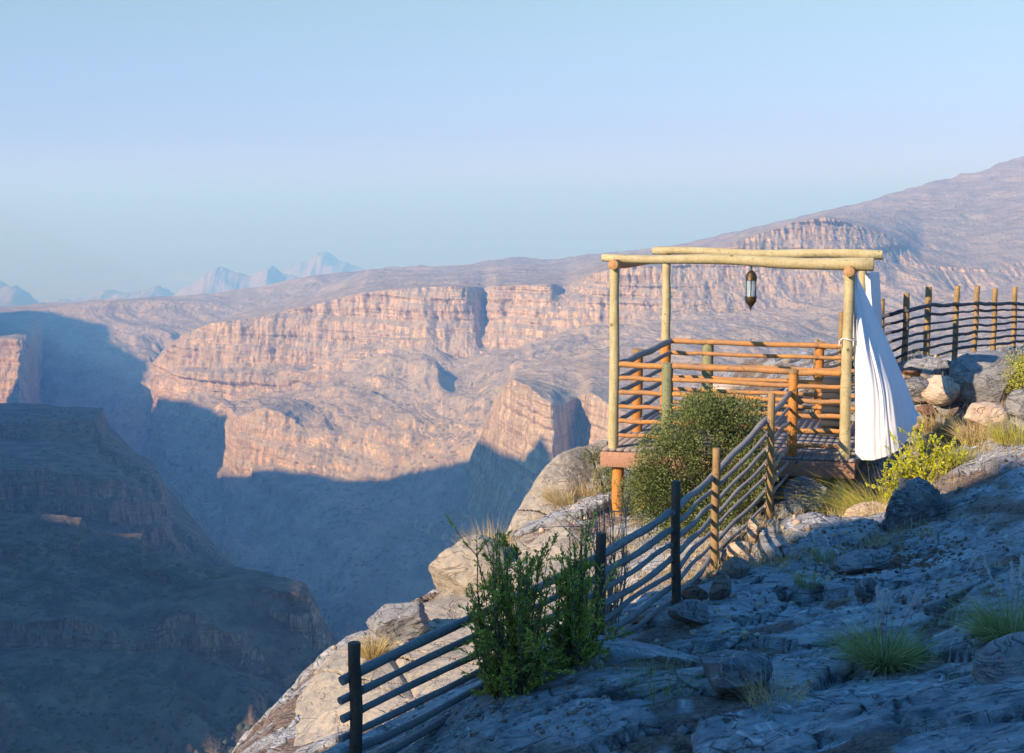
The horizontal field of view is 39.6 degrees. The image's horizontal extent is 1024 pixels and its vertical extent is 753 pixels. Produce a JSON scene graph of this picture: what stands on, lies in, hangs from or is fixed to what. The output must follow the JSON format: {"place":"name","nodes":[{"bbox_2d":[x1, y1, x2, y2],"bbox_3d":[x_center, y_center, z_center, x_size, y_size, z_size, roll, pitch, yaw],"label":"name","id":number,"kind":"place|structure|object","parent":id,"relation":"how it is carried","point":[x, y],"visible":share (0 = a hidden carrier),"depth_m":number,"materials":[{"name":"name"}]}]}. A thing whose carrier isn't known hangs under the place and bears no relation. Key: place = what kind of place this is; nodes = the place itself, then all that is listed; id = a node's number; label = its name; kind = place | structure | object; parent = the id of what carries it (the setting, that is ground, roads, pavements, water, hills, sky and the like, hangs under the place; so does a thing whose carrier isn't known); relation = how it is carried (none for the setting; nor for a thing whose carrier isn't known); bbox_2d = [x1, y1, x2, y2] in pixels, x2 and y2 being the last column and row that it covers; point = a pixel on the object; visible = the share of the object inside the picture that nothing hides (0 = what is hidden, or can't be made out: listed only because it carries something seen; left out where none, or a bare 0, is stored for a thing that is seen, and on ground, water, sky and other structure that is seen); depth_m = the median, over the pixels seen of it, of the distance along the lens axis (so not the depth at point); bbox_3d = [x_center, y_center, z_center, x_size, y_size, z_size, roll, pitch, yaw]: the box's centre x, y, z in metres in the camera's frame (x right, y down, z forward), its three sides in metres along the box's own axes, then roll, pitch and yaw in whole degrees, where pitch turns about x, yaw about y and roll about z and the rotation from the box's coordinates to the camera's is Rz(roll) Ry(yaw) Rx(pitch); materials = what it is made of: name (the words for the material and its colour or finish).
{"place":"outdoors","nodes":[
{"label":"outdoors","id":0,"kind":"place"},
{"bbox_2d":[0,316,43,403],"bbox_3d":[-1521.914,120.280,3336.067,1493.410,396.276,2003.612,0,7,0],"label":"cliff spur","id":1,"kind":"structure","parent":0,"point":[21,354],"depth_m":3435.12,"materials":[{"name":"stone"}]},
{"bbox_2d":[0,281,44,306],"bbox_3d":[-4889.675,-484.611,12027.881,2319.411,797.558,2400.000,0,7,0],"label":"hill","id":2,"kind":"structure","parent":0,"point":[16,295],"depth_m":11932.80,"materials":[{"name":"stone"}]},
{"bbox_2d":[56,285,174,302],"bbox_3d":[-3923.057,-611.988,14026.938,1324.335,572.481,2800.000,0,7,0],"label":"hill","id":3,"kind":"structure","parent":0,"point":[159,290],"depth_m":13857.85,"materials":[{"name":"stone"}]},
{"bbox_2d":[0,403,235,566],"bbox_3d":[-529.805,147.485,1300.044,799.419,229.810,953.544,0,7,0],"label":"mesa","id":4,"kind":"structure","parent":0,"point":[130,508],"depth_m":1151.56,"materials":[{"name":"stone"}]},
{"bbox_2d":[0,514,337,752],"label":"ridge","id":5,"kind":"structure","parent":0,"point":[265,639],"depth_m":601.45,"materials":[{"name":"stone"}]},
{"bbox_2d":[0,523,263,752],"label":"scrub","id":6,"kind":"object","parent":5,"relation":"on","point":[107,675],"visible":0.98,"depth_m":655.76,"materials":[{"name":"green plant"}]},
{"bbox_2d":[0,269,372,455],"bbox_3d":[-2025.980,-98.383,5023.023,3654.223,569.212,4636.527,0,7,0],"label":"canyon rim","id":7,"kind":"object","parent":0,"point":[104,354],"visible":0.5,"depth_m":4228.50,"materials":[{"name":"stone"}]},
{"bbox_2d":[173,266,297,295],"bbox_3d":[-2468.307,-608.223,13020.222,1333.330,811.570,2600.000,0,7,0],"label":"hill","id":8,"kind":"structure","parent":0,"point":[218,279],"depth_m":12744.46,"materials":[{"name":"stone"}]},
{"bbox_2d":[283,252,364,277],"bbox_3d":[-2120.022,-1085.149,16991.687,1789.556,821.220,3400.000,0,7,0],"label":"hill","id":9,"kind":"structure","parent":0,"point":[318,263],"depth_m":16628.84,"materials":[{"name":"stone"}]},
{"bbox_2d":[0,237,710,302],"bbox_3d":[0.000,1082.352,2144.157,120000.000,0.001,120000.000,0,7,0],"label":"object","id":10,"kind":"structure","parent":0,"point":[46,269],"depth_m":39240.34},
{"bbox_2d":[0,0,1023,236],"label":"sky","id":11,"kind":"structure","parent":0,"point":[119,118],"materials":[{"name":"blue"}]},
{"bbox_2d":[143,156,1023,641],"bbox_3d":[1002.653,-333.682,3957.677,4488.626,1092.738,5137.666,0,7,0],"label":"canyon wall","id":12,"kind":"structure","parent":0,"point":[321,444],"depth_m":2701.75,"materials":[{"name":"stone"}]},
{"bbox_2d":[232,339,1023,752],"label":"ground","id":13,"kind":"structure","parent":0,"point":[904,711],"depth_m":11.40,"materials":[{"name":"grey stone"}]},
{"bbox_2d":[294,437,621,745],"bbox_3d":[-0.724,3.069,19.097,4.361,3.246,12.901,1,7,4],"label":"rock outcrop","id":14,"kind":"object","parent":13,"relation":"on","point":[320,707],"visible":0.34,"depth_m":16.46,"materials":[{"name":"beige stone"}]},
{"bbox_2d":[340,626,399,660],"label":"grass tuft","id":15,"kind":"object","parent":14,"relation":"on","point":[372,651],"visible":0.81,"depth_m":16.03,"materials":[{"name":"beige plant"}]},
{"bbox_2d":[366,602,429,645],"bbox_3d":[-1.342,2.890,16.751,0.766,0.526,0.624,0,7,0],"label":"rock","id":16,"kind":"object","parent":14,"relation":"on","point":[406,620],"visible":0.88,"depth_m":16.54,"materials":[{"name":"grey stone"}]},
{"bbox_2d":[541,490,635,627],"bbox_3d":[0.805,1.604,12.465,0.602,1.246,1.081,6,9,41],"label":"shrub","id":17,"kind":"object","parent":14,"relation":"on","point":[610,592],"visible":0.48,"depth_m":12.49,"materials":[{"name":"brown plant"}]},
{"bbox_2d":[577,441,602,464],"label":"bush","id":18,"kind":"object","parent":14,"relation":"on","point":[597,457],"visible":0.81,"depth_m":21.64,"materials":[{"name":"green plant"}]},
{"bbox_2d":[428,534,504,593],"bbox_3d":[-0.579,2.578,18.820,1.058,0.991,1.220,0,7,0],"label":"boulder","id":19,"kind":"object","parent":13,"relation":"on","point":[453,567],"visible":0.59,"depth_m":18.41,"materials":[{"name":"beige stone"}]},
{"bbox_2d":[446,514,526,551],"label":"grass tuft","id":20,"kind":"object","parent":13,"relation":"on","point":[487,534],"visible":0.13,"depth_m":19.73,"materials":[{"name":"beige plant"}]},
{"bbox_2d":[444,511,574,704],"bbox_3d":[-0.059,1.811,10.555,0.890,1.601,1.308,-4,8,-31],"label":"shrub","id":21,"kind":"object","parent":13,"relation":"on","point":[504,666],"visible":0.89,"depth_m":10.38,"materials":[{"name":"green plant"}]},
{"bbox_2d":[525,480,576,505],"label":"grass tuft","id":22,"kind":"object","parent":13,"relation":"on","point":[547,497],"visible":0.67,"depth_m":20.50,"materials":[{"name":"beige plant"}]},
{"bbox_2d":[337,390,792,752],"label":"fence","id":23,"kind":"object","parent":13,"relation":"on","point":[355,673],"visible":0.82,"depth_m":12.57,"materials":[{"name":"brown wood"}]},
{"bbox_2d":[525,511,633,672],"bbox_3d":[0.507,1.799,10.895,0.955,1.610,1.014,0,7,0],"label":"shrub","id":24,"kind":"object","parent":13,"relation":"on","point":[580,642],"visible":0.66,"depth_m":10.79,"materials":[{"name":"green plant"}]},
{"bbox_2d":[550,469,610,499],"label":"grass tuft","id":25,"kind":"object","parent":13,"relation":"on","point":[588,490],"visible":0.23,"depth_m":20.87,"materials":[{"name":"beige plant"}]},
{"bbox_2d":[587,465,627,496],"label":"bush","id":26,"kind":"object","parent":13,"relation":"on","point":[602,485],"visible":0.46,"depth_m":20.78,"materials":[{"name":"green plant"}]},
{"bbox_2d":[610,472,637,518],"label":"shrub","id":27,"kind":"object","parent":13,"relation":"on","point":[621,496],"visible":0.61,"depth_m":19.34,"materials":[{"name":"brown plant"}]},
{"bbox_2d":[552,635,699,664],"bbox_3d":[1.037,2.428,11.423,1.335,0.672,0.854,4,8,29],"label":"boulder","id":28,"kind":"object","parent":13,"relation":"on","point":[619,647],"visible":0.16,"depth_m":11.35,"materials":[{"name":"grey stone"}]},
{"bbox_2d":[611,563,641,635],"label":"shrub","id":29,"kind":"object","parent":13,"relation":"on","point":[629,596],"visible":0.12,"depth_m":13.03,"materials":[{"name":"brown plant"}]},
{"bbox_2d":[631,616,652,623],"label":"rock","id":30,"kind":"object","parent":13,"relation":"on","point":[638,619],"visible":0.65,"depth_m":13.10,"materials":[{"name":"stone"}]},
{"bbox_2d":[612,644,705,702],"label":"grass tuft","id":31,"kind":"object","parent":13,"relation":"on","point":[663,689],"visible":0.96,"depth_m":10.01,"materials":[{"name":"beige plant"}]},
{"bbox_2d":[668,599,708,624],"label":"rock","id":32,"kind":"object","parent":13,"relation":"on","point":[692,611],"visible":1,"depth_m":12.62,"materials":[{"name":"grey stone"}]},
{"bbox_2d":[681,585,708,600],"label":"rock","id":33,"kind":"object","parent":13,"relation":"on","point":[695,592],"visible":0.77,"depth_m":13.65,"materials":[{"name":"stone"}]},
{"bbox_2d":[391,470,1006,749],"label":"gravel","id":34,"kind":"structure","parent":13,"relation":"on","point":[682,730],"depth_m":10.28,"materials":[{"name":"grey gravel"}]},
{"bbox_2d":[616,385,783,545],"bbox_3d":[2.375,1.155,17.984,2.080,2.097,1.783,0,7,0],"label":"bush","id":35,"kind":"object","parent":13,"relation":"on","point":[722,414],"visible":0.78,"depth_m":17.93,"materials":[{"name":"green plant"}]},
{"bbox_2d":[458,495,942,659],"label":"dry grass","id":36,"kind":"structure","parent":13,"relation":"on","point":[707,568],"depth_m":15.64,"materials":[{"name":"beige plant"}]},
{"bbox_2d":[709,570,731,599],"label":"rock","id":37,"kind":"object","parent":13,"relation":"on","point":[721,587],"visible":0.99,"depth_m":13.44,"materials":[{"name":"grey stone"}]},
{"bbox_2d":[699,649,772,693],"bbox_3d":[1.571,2.062,9.909,0.502,0.261,0.420,0,7,0],"label":"boulder","id":38,"kind":"object","parent":13,"relation":"on","point":[717,665],"visible":0.96,"depth_m":9.79,"materials":[{"name":"stone"}]},
{"bbox_2d":[722,556,750,578],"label":"rock","id":39,"kind":"object","parent":13,"relation":"on","point":[736,567],"visible":0.97,"depth_m":14.77,"materials":[{"name":"grey stone"}]},
{"bbox_2d":[726,541,751,557],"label":"rock","id":40,"kind":"object","parent":13,"relation":"on","point":[737,546],"visible":0.81,"depth_m":15.78,"materials":[{"name":"beige stone"}]},
{"bbox_2d":[600,246,882,514],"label":"pavilion","id":41,"kind":"structure","parent":13,"relation":"on","point":[804,441],"depth_m":19.84,"materials":[{"name":"brown wood"}]},
{"bbox_2d":[745,266,756,311],"bbox_3d":[3.278,-1.204,19.495,0.168,0.640,0.168,0,7,0],"label":"lantern","id":42,"kind":"object","parent":41,"relation":"hanging from","point":[751,296],"visible":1,"depth_m":19.44,"materials":[{"name":"white glass"}]},
{"bbox_2d":[853,274,856,345],"bbox_3d":[4.584,-0.898,19.236,0.238,0.989,0.043,-3,8,-27],"label":"curtain","id":43,"kind":"object","parent":41,"relation":"hanging from","point":[853,316],"visible":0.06,"depth_m":19.25,"materials":[{"name":"white fabric"}]},
{"bbox_2d":[865,271,881,326],"bbox_3d":[5.585,-0.844,21.907,0.296,1.526,0.954,3,7,22],"label":"curtain","id":44,"kind":"object","parent":41,"relation":"hanging from","point":[872,284],"visible":0.55,"depth_m":21.70,"materials":[{"name":"white fabric"}]},
{"bbox_2d":[838,273,919,459],"bbox_3d":[5.160,-0.209,19.802,1.052,2.503,2.119,2,7,17],"label":"curtain","id":45,"kind":"object","parent":41,"relation":"hanging from","point":[884,404],"visible":0.94,"depth_m":19.04,"materials":[{"name":"white fabric"}]},
{"bbox_2d":[747,518,758,541],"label":"rock","id":46,"kind":"object","parent":13,"relation":"on","point":[753,529],"visible":1,"depth_m":15.98,"materials":[{"name":"beige stone"}]},
{"bbox_2d":[510,339,1023,550],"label":"dry grass","id":47,"kind":"structure","parent":13,"relation":"on","point":[864,476],"depth_m":19.50,"materials":[{"name":"beige plant"}]},
{"bbox_2d":[713,649,835,711],"bbox_3d":[1.718,1.979,9.406,0.750,0.389,0.794,4,8,33],"label":"grass tuft","id":48,"kind":"object","parent":13,"relation":"on","point":[761,684],"visible":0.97,"depth_m":9.42,"materials":[{"name":"green plant"}]},
{"bbox_2d":[774,499,803,518],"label":"rock","id":49,"kind":"object","parent":13,"relation":"on","point":[792,503],"visible":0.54,"depth_m":18.00,"materials":[{"name":"stone"}]},
{"bbox_2d":[790,534,800,541],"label":"rock","id":50,"kind":"object","parent":13,"relation":"on","point":[795,538],"visible":0.99,"depth_m":15.54,"materials":[{"name":"grey stone"}]},
{"bbox_2d":[581,532,1023,690],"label":"dry grass","id":51,"kind":"structure","parent":13,"relation":"on","point":[597,662],"depth_m":10.62,"materials":[{"name":"beige plant"}]},
{"bbox_2d":[785,560,832,588],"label":"grass tuft","id":52,"kind":"object","parent":13,"relation":"on","point":[800,583],"visible":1,"depth_m":13.57,"materials":[{"name":"green plant"}]},
{"bbox_2d":[784,476,834,512],"bbox_3d":[3.934,1.548,18.730,0.654,0.482,0.536,0,7,0],"label":"rock","id":53,"kind":"object","parent":13,"relation":"on","point":[793,483],"visible":0.64,"depth_m":18.58,"materials":[{"name":"grey stone"}]},
{"bbox_2d":[744,454,890,516],"bbox_3d":[4.290,1.604,17.638,3.128,1.293,3.054,0,7,0],"label":"grass tuft","id":54,"kind":"object","parent":13,"relation":"on","point":[853,501],"visible":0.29,"depth_m":17.62,"materials":[{"name":"beige plant"}]},
{"bbox_2d":[807,541,838,561],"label":"grass tuft","id":55,"kind":"object","parent":13,"relation":"on","point":[819,556],"visible":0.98,"depth_m":15.08,"materials":[{"name":"green plant"}]},
{"bbox_2d":[819,498,840,514],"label":"rock","id":56,"kind":"object","parent":13,"relation":"on","point":[823,507],"visible":0.27,"depth_m":17.86,"materials":[{"name":"stone"}]},
{"bbox_2d":[834,549,889,573],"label":"rock","id":57,"kind":"object","parent":13,"relation":"on","point":[859,561],"visible":0.97,"depth_m":14.32,"materials":[{"name":"grey stone"}]},
{"bbox_2d":[842,501,886,516],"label":"boulder","id":58,"kind":"object","parent":13,"relation":"on","point":[860,505],"visible":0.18,"depth_m":17.19,"materials":[{"name":"beige stone"}]},
{"bbox_2d":[854,577,877,601],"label":"rock","id":59,"kind":"object","parent":13,"relation":"on","point":[864,588],"visible":0.92,"depth_m":12.56,"materials":[{"name":"stone"}]},
{"bbox_2d":[776,584,961,681],"bbox_3d":[2.597,1.895,10.217,1.721,0.758,1.412,-5,9,-38],"label":"grass tuft","id":60,"kind":"object","parent":13,"relation":"on","point":[885,656],"visible":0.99,"depth_m":10.19,"materials":[{"name":"green plant"}]},
{"bbox_2d":[846,523,897,547],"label":"grass tuft","id":61,"kind":"object","parent":13,"relation":"on","point":[870,541],"visible":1,"depth_m":15.34,"materials":[{"name":"green plant"}]},
{"bbox_2d":[781,522,996,588],"bbox_3d":[3.771,1.818,14.504,2.248,0.623,2.297,-3,7,-22],"label":"rock","id":62,"kind":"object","parent":13,"relation":"on","point":[898,557],"depth_m":14.59,"materials":[{"name":"stone"}]},
{"bbox_2d":[902,366,921,376],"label":"rock","id":63,"kind":"object","parent":13,"relation":"on","point":[912,371],"visible":0.94,"depth_m":21.75,"materials":[{"name":"stone"}]},
{"bbox_2d":[882,477,948,532],"bbox_3d":[4.471,1.618,15.800,0.860,1.037,0.637,0,7,0],"label":"boulder","id":64,"kind":"object","parent":13,"relation":"on","point":[915,499],"visible":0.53,"depth_m":15.52,"materials":[{"name":"stone"}]},
{"bbox_2d":[865,419,967,501],"bbox_3d":[4.974,1.146,17.214,1.192,1.231,0.903,-1,7,-10],"label":"shrub","id":65,"kind":"object","parent":13,"relation":"on","point":[923,463],"visible":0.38,"depth_m":17.18,"materials":[{"name":"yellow plant"}]},
{"bbox_2d":[905,376,928,403],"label":"boulder","id":66,"kind":"object","parent":13,"relation":"on","point":[917,386],"visible":0.59,"depth_m":21.21,"materials":[{"name":"stone"}]},
{"bbox_2d":[813,286,1023,386],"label":"fence","id":67,"kind":"object","parent":13,"relation":"on","point":[906,310],"visible":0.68,"depth_m":24.15,"materials":[{"name":"brown wood"}]},
{"bbox_2d":[911,414,926,431],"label":"rock","id":68,"kind":"object","parent":13,"relation":"on","point":[917,430],"visible":0.3,"depth_m":20.95,"materials":[{"name":"beige stone"}]},
{"bbox_2d":[913,397,926,402],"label":"rock","id":69,"kind":"object","parent":13,"relation":"on","point":[917,399],"visible":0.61,"depth_m":21.25,"materials":[{"name":"brown stone"}]},
{"bbox_2d":[917,404,935,415],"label":"rock","id":70,"kind":"object","parent":13,"relation":"on","point":[927,408],"visible":0.88,"depth_m":21.11,"materials":[{"name":"stone"}]},
{"bbox_2d":[919,369,933,378],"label":"rock","id":71,"kind":"object","parent":13,"relation":"on","point":[924,374],"visible":0.78,"depth_m":21.74,"materials":[{"name":"beige stone"}]},
{"bbox_2d":[907,419,955,454],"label":"grass tuft","id":72,"kind":"object","parent":13,"relation":"on","point":[932,447],"visible":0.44,"depth_m":20.41,"materials":[{"name":"green plant"}]},
{"bbox_2d":[921,429,942,441],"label":"rock","id":73,"kind":"object","parent":13,"relation":"on","point":[931,433],"visible":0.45,"depth_m":20.67,"materials":[{"name":"stone"}]},
{"bbox_2d":[933,368,946,374],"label":"rock","id":74,"kind":"object","parent":13,"relation":"on","point":[936,371],"visible":0.87,"depth_m":21.79,"materials":[{"name":"stone"}]},
{"bbox_2d":[921,375,959,405],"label":"boulder","id":75,"kind":"object","parent":13,"relation":"on","point":[941,390],"visible":0.98,"depth_m":21.06,"materials":[{"name":"beige stone"}]},
{"bbox_2d":[914,400,968,435],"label":"grass tuft","id":76,"kind":"object","parent":13,"relation":"on","point":[945,431],"visible":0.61,"depth_m":20.68,"materials":[{"name":"beige plant"}]},
{"bbox_2d":[935,417,950,427],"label":"rock","id":77,"kind":"object","parent":13,"relation":"on","point":[940,419],"visible":0.48,"depth_m":20.86,"materials":[{"name":"beige stone"}]},
{"bbox_2d":[937,360,951,372],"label":"rock","id":78,"kind":"object","parent":13,"relation":"on","point":[943,365],"visible":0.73,"depth_m":21.81,"materials":[{"name":"stone"}]},
{"bbox_2d":[930,433,988,466],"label":"grass tuft","id":79,"kind":"object","parent":13,"relation":"on","point":[963,458],"visible":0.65,"depth_m":17.16,"materials":[{"name":"beige plant"}]},
{"bbox_2d":[908,555,1023,668],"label":"grass tuft","id":80,"kind":"object","parent":13,"relation":"on","point":[988,630],"visible":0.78,"depth_m":10.04,"materials":[{"name":"green plant"}]},
{"bbox_2d":[939,413,994,445],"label":"grass tuft","id":81,"kind":"object","parent":13,"relation":"on","point":[969,435],"visible":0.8,"depth_m":19.53,"materials":[{"name":"beige plant"}]},
{"bbox_2d":[949,350,1023,406],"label":"boulder","id":82,"kind":"object","parent":13,"relation":"on","point":[975,375],"visible":0.6,"depth_m":21.04,"materials":[{"name":"grey stone"}]},
{"bbox_2d":[964,401,1008,430],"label":"boulder","id":83,"kind":"object","parent":13,"relation":"on","point":[976,412],"visible":0.69,"depth_m":19.77,"materials":[{"name":"beige stone"}]},
{"bbox_2d":[971,631,1023,684],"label":"boulder","id":84,"kind":"object","parent":13,"relation":"on","point":[999,659],"visible":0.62,"depth_m":8.77,"materials":[{"name":"grey stone"}]},
{"bbox_2d":[973,402,1023,445],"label":"grass tuft","id":85,"kind":"object","parent":13,"relation":"on","point":[1004,436],"visible":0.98,"depth_m":16.82,"materials":[{"name":"plant"}]},
{"bbox_2d":[998,348,1008,353],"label":"rock","id":86,"kind":"object","parent":13,"relation":"on","point":[1003,350],"visible":0.25,"depth_m":24.26,"materials":[{"name":"grey stone"}]},
{"bbox_2d":[990,422,1017,437],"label":"rock","id":87,"kind":"object","parent":13,"relation":"on","point":[1007,425],"visible":0.41,"depth_m":17.11,"materials":[{"name":"brown stone"}]},
{"bbox_2d":[1000,347,1023,392],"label":"bush","id":88,"kind":"object","parent":13,"relation":"on","point":[1011,386],"visible":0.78,"depth_m":20.89,"materials":[{"name":"green plant"}]},
{"bbox_2d":[1008,350,1016,355],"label":"rock","id":89,"kind":"object","parent":13,"relation":"on","point":[1013,352],"visible":0.39,"depth_m":24.20,"materials":[{"name":"stone"}]},
{"bbox_2d":[1005,389,1023,419],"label":"boulder","id":90,"kind":"object","parent":13,"relation":"on","point":[1015,400],"visible":0.89,"depth_m":20.11,"materials":[{"name":"grey stone"}]},
{"bbox_2d":[1015,348,1023,356],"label":"rock","id":91,"kind":"object","parent":13,"relation":"on","point":[1019,352],"visible":0.41,"depth_m":24.17,"materials":[{"name":"stone"}]},
{"bbox_2d":[713,383,739,394],"bbox_3d":[4.074,0.299,27.228,0.560,0.319,0.202,0,7,0],"label":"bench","id":92,"kind":"object","parent":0,"point":[726,386],"visible":0.3,"depth_m":27.12,"materials":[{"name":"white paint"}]},
{"bbox_2d":[465,278,1023,537],"bbox_3d":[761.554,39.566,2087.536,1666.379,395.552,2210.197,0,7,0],"label":"promontory","id":93,"kind":"structure","parent":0,"point":[540,416],"depth_m":1857.06,"materials":[{"name":"stone"}]},
{"bbox_2d":[818,378,840,436],"bbox_3d":[4.792,0.455,21.164,0.400,0.835,0.413,2,7,17],"label":"storage bin","id":94,"kind":"object","parent":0,"point":[827,394],"visible":0.45,"depth_m":21.02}
]}

